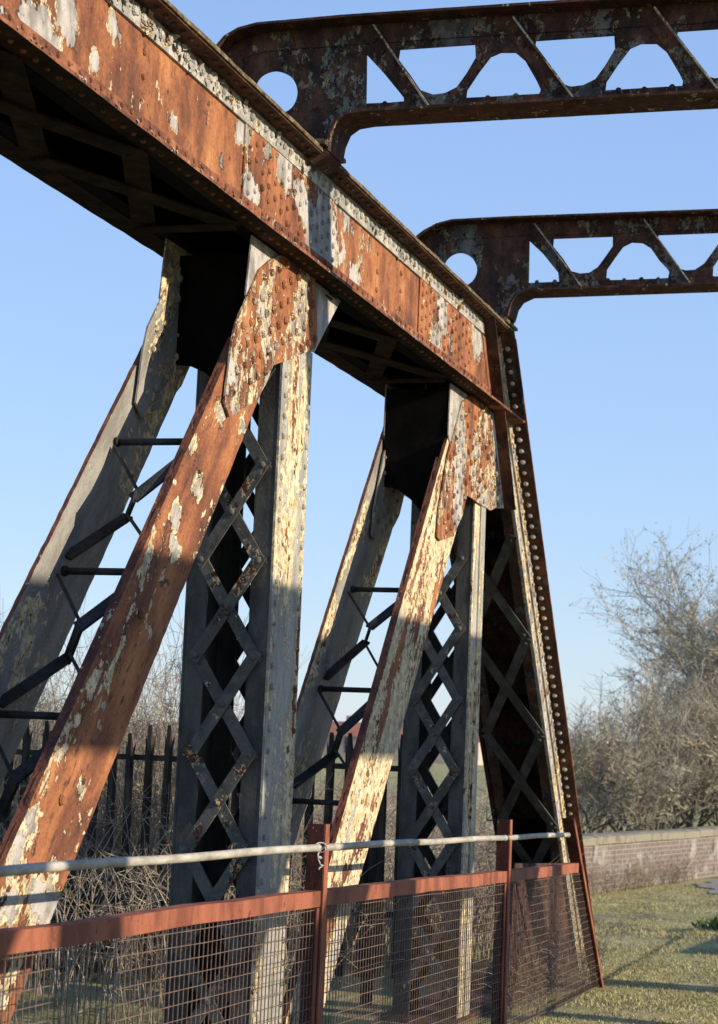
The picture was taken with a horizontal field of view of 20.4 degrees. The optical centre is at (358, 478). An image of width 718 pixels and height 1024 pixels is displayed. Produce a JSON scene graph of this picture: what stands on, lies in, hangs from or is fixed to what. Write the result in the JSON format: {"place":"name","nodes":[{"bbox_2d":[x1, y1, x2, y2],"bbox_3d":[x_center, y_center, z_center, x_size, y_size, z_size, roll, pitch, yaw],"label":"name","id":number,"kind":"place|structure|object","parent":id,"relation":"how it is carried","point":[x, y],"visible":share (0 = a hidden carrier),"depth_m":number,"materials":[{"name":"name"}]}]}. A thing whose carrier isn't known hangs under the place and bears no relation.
{"place":"outdoors","nodes":[
{"label":"outdoors","id":0,"kind":"place"},
{"bbox_2d":[0,0,717,745],"label":"sky","id":1,"kind":"structure","parent":0,"point":[620,392],"materials":[{"name":"blue"}]},
{"bbox_2d":[10,741,717,1023],"bbox_3d":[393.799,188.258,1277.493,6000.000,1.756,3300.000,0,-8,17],"label":"ground","id":2,"kind":"structure","parent":0,"point":[443,769],"depth_m":18.16,"materials":[{"name":"green plant"}]},
{"bbox_2d":[0,596,400,1023],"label":"bramble thicket","id":3,"kind":"object","parent":2,"relation":"on","point":[152,890],"visible":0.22,"depth_m":17.01,"materials":[{"name":"plant"}]},
{"bbox_2d":[0,721,402,1004],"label":"palisade fence","id":4,"kind":"object","parent":2,"relation":"on","point":[375,873],"visible":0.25,"depth_m":16.71,"materials":[{"name":"metal"}]},
{"bbox_2d":[3,662,584,977],"bbox_3d":[-2.969,4.197,27.876,11.382,3.000,19.678,2,-8,4],"label":"scrub","id":5,"kind":"object","parent":2,"relation":"on","point":[480,862],"visible":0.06,"depth_m":21.17,"materials":[{"name":"brown plant"}]},
{"bbox_2d":[0,818,603,1023],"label":"guard railing","id":6,"kind":"object","parent":2,"relation":"on","point":[314,898],"visible":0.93,"depth_m":10.26,"materials":[{"name":"metal"}]},
{"bbox_2d":[316,842,327,869],"bbox_3d":[-0.195,1.888,10.007,0.068,0.137,0.047,0,-8,17],"label":"tie wire","id":7,"kind":"object","parent":6,"relation":"hanging from","point":[320,857],"visible":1,"depth_m":10.00,"materials":[{"name":"silver metal"}]},
{"bbox_2d":[322,716,360,756],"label":"house","id":8,"kind":"structure","parent":2,"relation":"on","point":[354,730],"depth_m":297.79,"materials":[{"name":"brick"}]},
{"bbox_2d":[0,0,717,1023],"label":"truss bridge","id":9,"kind":"structure","parent":2,"relation":"on","point":[244,206],"depth_m":11.29,"materials":[{"name":"metal"}]},
{"bbox_2d":[393,724,482,764],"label":"house","id":10,"kind":"structure","parent":2,"relation":"on","point":[439,759],"depth_m":261.99,"materials":[{"name":"brick"}]},
{"bbox_2d":[472,842,711,1018],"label":"dead stems","id":11,"kind":"object","parent":2,"relation":"on","point":[677,874],"visible":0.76,"depth_m":30.47,"materials":[{"name":"plant"}]},
{"bbox_2d":[477,685,707,833],"bbox_3d":[4.185,5.544,36.918,4.393,3.477,3.265,0,-8,17],"label":"bare tree","id":12,"kind":"object","parent":2,"relation":"on","point":[595,793],"visible":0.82,"depth_m":36.48,"materials":[{"name":"brown plant"}]},
{"bbox_2d":[482,826,717,899],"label":"brick wall","id":13,"kind":"structure","parent":2,"relation":"on","point":[600,847],"depth_m":33.05,"materials":[{"name":"brick"}]},
{"bbox_2d":[574,756,646,832],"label":"bare tree","id":14,"kind":"object","parent":2,"relation":"on","point":[598,829],"visible":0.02,"depth_m":43.53,"materials":[{"name":"brown plant"}]},
{"bbox_2d":[566,626,717,829],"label":"bare tree","id":15,"kind":"object","parent":2,"relation":"on","point":[705,818],"visible":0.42,"depth_m":40.21,"materials":[{"name":"brown plant"}]},
{"bbox_2d":[567,645,717,833],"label":"bare tree","id":16,"kind":"object","parent":2,"relation":"on","point":[650,735],"visible":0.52,"depth_m":38.36,"materials":[{"name":"brown plant"}]},
{"bbox_2d":[568,517,717,761],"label":"bare tree","id":17,"kind":"object","parent":2,"relation":"on","point":[692,650],"visible":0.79,"depth_m":44.67,"materials":[{"name":"grey plant"}]},
{"bbox_2d":[583,530,717,821],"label":"bare tree","id":18,"kind":"object","parent":2,"relation":"on","point":[683,670],"visible":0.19,"depth_m":48.49,"materials":[{"name":"brown plant"}]},
{"bbox_2d":[592,672,717,826],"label":"bare tree","id":19,"kind":"object","parent":2,"relation":"on","point":[714,822],"visible":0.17,"depth_m":41.11,"materials":[{"name":"brown plant"}]},
{"bbox_2d":[691,915,717,930],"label":"weed clump","id":20,"kind":"object","parent":2,"relation":"on","point":[713,924],"visible":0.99,"depth_m":24.09,"materials":[{"name":"green plant"}]},
{"bbox_2d":[30,719,703,766],"bbox_3d":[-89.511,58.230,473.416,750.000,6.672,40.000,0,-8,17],"label":"hills","id":21,"kind":"structure","parent":0,"point":[178,726],"depth_m":447.88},
{"bbox_2d":[491,883,717,1023],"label":"grass","id":22,"kind":"structure","parent":0,"point":[662,947],"depth_m":20.32,"materials":[{"name":"plant"}]},
{"bbox_2d":[695,880,717,893],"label":"path","id":23,"kind":"structure","parent":0,"point":[714,885],"depth_m":33.03,"materials":[{"name":"grey concrete"}]}
]}

